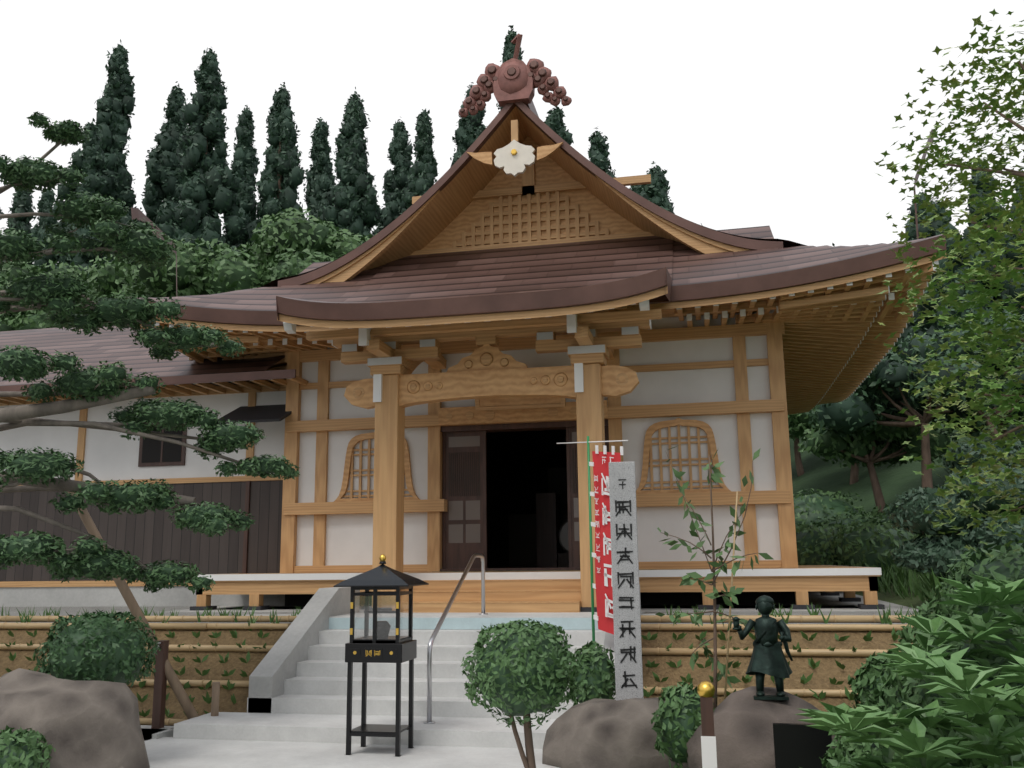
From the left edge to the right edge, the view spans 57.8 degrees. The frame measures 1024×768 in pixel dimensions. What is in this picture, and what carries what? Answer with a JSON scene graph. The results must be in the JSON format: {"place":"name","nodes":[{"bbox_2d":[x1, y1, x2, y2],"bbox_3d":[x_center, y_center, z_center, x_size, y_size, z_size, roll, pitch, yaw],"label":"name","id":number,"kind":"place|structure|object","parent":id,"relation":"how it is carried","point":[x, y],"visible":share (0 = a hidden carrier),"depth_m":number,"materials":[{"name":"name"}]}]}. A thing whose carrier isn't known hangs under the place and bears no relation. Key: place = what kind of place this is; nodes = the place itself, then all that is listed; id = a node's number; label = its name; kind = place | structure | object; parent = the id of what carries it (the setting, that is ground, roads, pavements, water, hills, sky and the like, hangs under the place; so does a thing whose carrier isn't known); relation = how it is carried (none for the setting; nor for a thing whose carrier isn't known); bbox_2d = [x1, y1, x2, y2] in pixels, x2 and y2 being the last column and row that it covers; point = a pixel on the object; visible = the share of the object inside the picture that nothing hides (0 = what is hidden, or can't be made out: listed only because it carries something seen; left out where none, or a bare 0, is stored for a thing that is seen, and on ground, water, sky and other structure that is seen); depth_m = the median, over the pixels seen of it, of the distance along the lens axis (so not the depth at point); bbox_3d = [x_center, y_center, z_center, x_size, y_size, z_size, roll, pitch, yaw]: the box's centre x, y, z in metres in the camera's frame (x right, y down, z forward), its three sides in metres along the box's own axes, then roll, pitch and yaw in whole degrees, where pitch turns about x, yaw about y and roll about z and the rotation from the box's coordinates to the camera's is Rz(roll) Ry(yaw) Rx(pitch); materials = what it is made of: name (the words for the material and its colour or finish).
{"place":"outdoors","nodes":[
{"label":"outdoors","id":0,"kind":"place"},
{"bbox_2d":[0,419,1023,740],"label":"grassy embankment","id":1,"kind":"structure","parent":0,"point":[834,477],"depth_m":9.23,"materials":[{"name":"soil"}]},
{"bbox_2d":[68,478,219,718],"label":"wooden support poles","id":2,"kind":"object","parent":1,"relation":"on","point":[182,697],"visible":0.48,"depth_m":8.37,"materials":[{"name":"brown wood"}]},
{"bbox_2d":[0,111,299,594],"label":"garden pine","id":3,"kind":"object","parent":1,"relation":"on","point":[59,300],"visible":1,"depth_m":7.83,"materials":[{"name":"green plant"}]},
{"bbox_2d":[0,325,307,606],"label":"annex building","id":4,"kind":"structure","parent":1,"relation":"on","point":[226,389],"depth_m":14.46,"materials":[{"name":"paint"}]},
{"bbox_2d":[173,585,692,748],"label":"concrete stairs","id":5,"kind":"structure","parent":1,"relation":"on","point":[298,684],"depth_m":8.57,"materials":[{"name":"grey concrete"}]},
{"bbox_2d":[423,553,487,723],"bbox_3d":[-0.506,2.347,8.924,0.100,1.421,2.070,-3,-11,11],"label":"handrail","id":6,"kind":"object","parent":5,"relation":"on","point":[433,637],"visible":1,"depth_m":8.41,"materials":[{"name":"silver metal"}]},
{"bbox_2d":[557,436,627,644],"bbox_3d":[0.747,1.627,8.538,0.040,2.320,1.171,6,-13,-30],"label":"nobori banner","id":7,"kind":"object","parent":5,"relation":"on","point":[602,585],"visible":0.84,"depth_m":8.45,"materials":[{"name":"red fabric"}]},
{"bbox_2d":[0,615,914,725],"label":"bamboo rails","id":8,"kind":"object","parent":1,"relation":"on","point":[658,651],"visible":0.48,"depth_m":8.81,"materials":[{"name":"beige wood"}]},
{"bbox_2d":[1,556,977,717],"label":"bank plants","id":9,"kind":"object","parent":1,"relation":"on","point":[924,582],"visible":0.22,"depth_m":9.23,"materials":[{"name":"green plant"}]},
{"bbox_2d":[0,25,1023,344],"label":"cedar forest","id":10,"kind":"object","parent":1,"relation":"on","point":[194,185],"visible":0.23,"depth_m":55.85,"materials":[{"name":"green plant"}]},
{"bbox_2d":[0,207,1023,591],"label":"broadleaf trees","id":11,"kind":"object","parent":1,"relation":"on","point":[868,425],"visible":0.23,"depth_m":23.38,"materials":[{"name":"green plant"}]},
{"bbox_2d":[542,697,687,767],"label":"boulder","id":12,"kind":"object","parent":1,"relation":"on","point":[600,733],"visible":0.66,"depth_m":6.45,"materials":[{"name":"grey stone"}]},
{"bbox_2d":[609,462,643,699],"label":"stone pillar","id":13,"kind":"structure","parent":12,"relation":"on","point":[626,600],"depth_m":6.91,"materials":[{"name":"stone"}]},
{"bbox_2d":[697,681,716,767],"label":"marker post","id":14,"kind":"object","parent":1,"relation":"on","point":[706,691],"visible":1,"depth_m":4.50,"materials":[{"name":"brown wood"}]},
{"bbox_2d":[655,446,772,707],"bbox_3d":[1.517,1.467,7.019,0.895,2.047,0.432,-3,-11,11],"label":"cherry sapling","id":15,"kind":"object","parent":1,"relation":"on","point":[716,476],"visible":0.96,"depth_m":7.00,"materials":[{"name":"green plant"}]},
{"bbox_2d":[687,686,840,767],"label":"statue rock","id":16,"kind":"object","parent":1,"relation":"on","point":[750,731],"visible":0.69,"depth_m":5.55,"materials":[{"name":"grey stone"}]},
{"bbox_2d":[731,595,792,699],"bbox_3d":[1.587,1.662,5.882,0.371,0.632,0.197,-3,-11,11],"label":"bronze statue","id":17,"kind":"object","parent":16,"relation":"on","point":[768,657],"visible":1,"depth_m":5.83,"materials":[{"name":"green metal"}]},
{"bbox_2d":[795,543,1023,767],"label":"leafy bush","id":18,"kind":"object","parent":1,"relation":"on","point":[945,689],"visible":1,"depth_m":3.74,"materials":[{"name":"green plant"}]},
{"bbox_2d":[874,9,1023,558],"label":"maple tree","id":19,"kind":"object","parent":1,"relation":"on","point":[978,328],"visible":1,"depth_m":4.54,"materials":[{"name":"green plant"}]},
{"bbox_2d":[882,440,1023,578],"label":"shrub","id":20,"kind":"object","parent":1,"relation":"on","point":[926,554],"visible":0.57,"depth_m":10.48,"materials":[{"name":"green plant"}]},
{"bbox_2d":[0,0,1023,264],"label":"sky","id":21,"kind":"structure","parent":0,"point":[779,115],"materials":[{"name":"white"}]},
{"bbox_2d":[141,591,917,767],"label":"pavement","id":22,"kind":"structure","parent":0,"point":[167,752],"depth_m":7.24,"materials":[{"name":"concrete"}]},
{"bbox_2d":[0,668,149,767],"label":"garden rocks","id":23,"kind":"object","parent":22,"relation":"on","point":[86,724],"visible":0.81,"depth_m":5.92,"materials":[{"name":"grey stone"}]},
{"bbox_2d":[142,640,173,739],"bbox_3d":[-3.169,2.686,8.179,0.350,0.800,0.330,-3,-11,11],"label":"wooden post","id":24,"kind":"object","parent":22,"relation":"on","point":[159,700],"visible":0.73,"depth_m":8.26,"materials":[{"name":"brown wood"}]},
{"bbox_2d":[0,609,714,767],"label":"trimmed shrubs","id":25,"kind":"object","parent":22,"relation":"on","point":[522,669],"visible":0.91,"depth_m":5.85,"materials":[{"name":"green plant"}]},
{"bbox_2d":[333,554,428,756],"bbox_3d":[-1.045,2.142,7.429,0.620,1.535,0.540,-3,-11,11],"label":"lantern","id":26,"kind":"object","parent":22,"relation":"on","point":[379,645],"visible":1,"depth_m":7.32,"materials":[{"name":"black metal"}]},
{"bbox_2d":[272,310,797,572],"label":"hall walls","id":27,"kind":"structure","parent":0,"point":[699,394],"depth_m":12.84,"materials":[{"name":"white paint"}]},
{"bbox_2d":[439,397,608,570],"bbox_3d":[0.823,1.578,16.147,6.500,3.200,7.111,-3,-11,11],"label":"doorway","id":28,"kind":"structure","parent":27,"relation":"in","point":[510,494],"depth_m":13.35,"materials":[{"name":"black"}]},
{"bbox_2d":[125,101,945,325],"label":"hall roof","id":29,"kind":"structure","parent":27,"relation":"on","point":[523,278],"depth_m":12.62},
{"bbox_2d":[458,33,571,116],"bbox_3d":[0.021,-4.595,13.749,1.710,1.156,0.273,-3,-11,11],"label":"roof ornament","id":30,"kind":"object","parent":29,"relation":"on","point":[513,79],"visible":1,"depth_m":13.67,"materials":[{"name":"brown metal"}]},
{"bbox_2d":[307,106,748,283],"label":"roof gable","id":31,"kind":"structure","parent":29,"relation":"attached to","point":[520,179],"depth_m":14.32,"materials":[{"name":"brown wood"}]},
{"bbox_2d":[134,250,946,414],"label":"roof eaves","id":32,"kind":"object","parent":29,"relation":"attached to","point":[834,351],"visible":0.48,"depth_m":12.46,"materials":[{"name":"brown wood"}]},
{"bbox_2d":[190,300,884,612],"bbox_3d":[0.619,1.699,15.118,9.000,3.540,10.730,-3,-11,11],"label":"temple porch","id":33,"kind":"object","parent":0,"point":[394,387],"visible":0.9,"depth_m":10.99,"materials":[{"name":"brown wood"}]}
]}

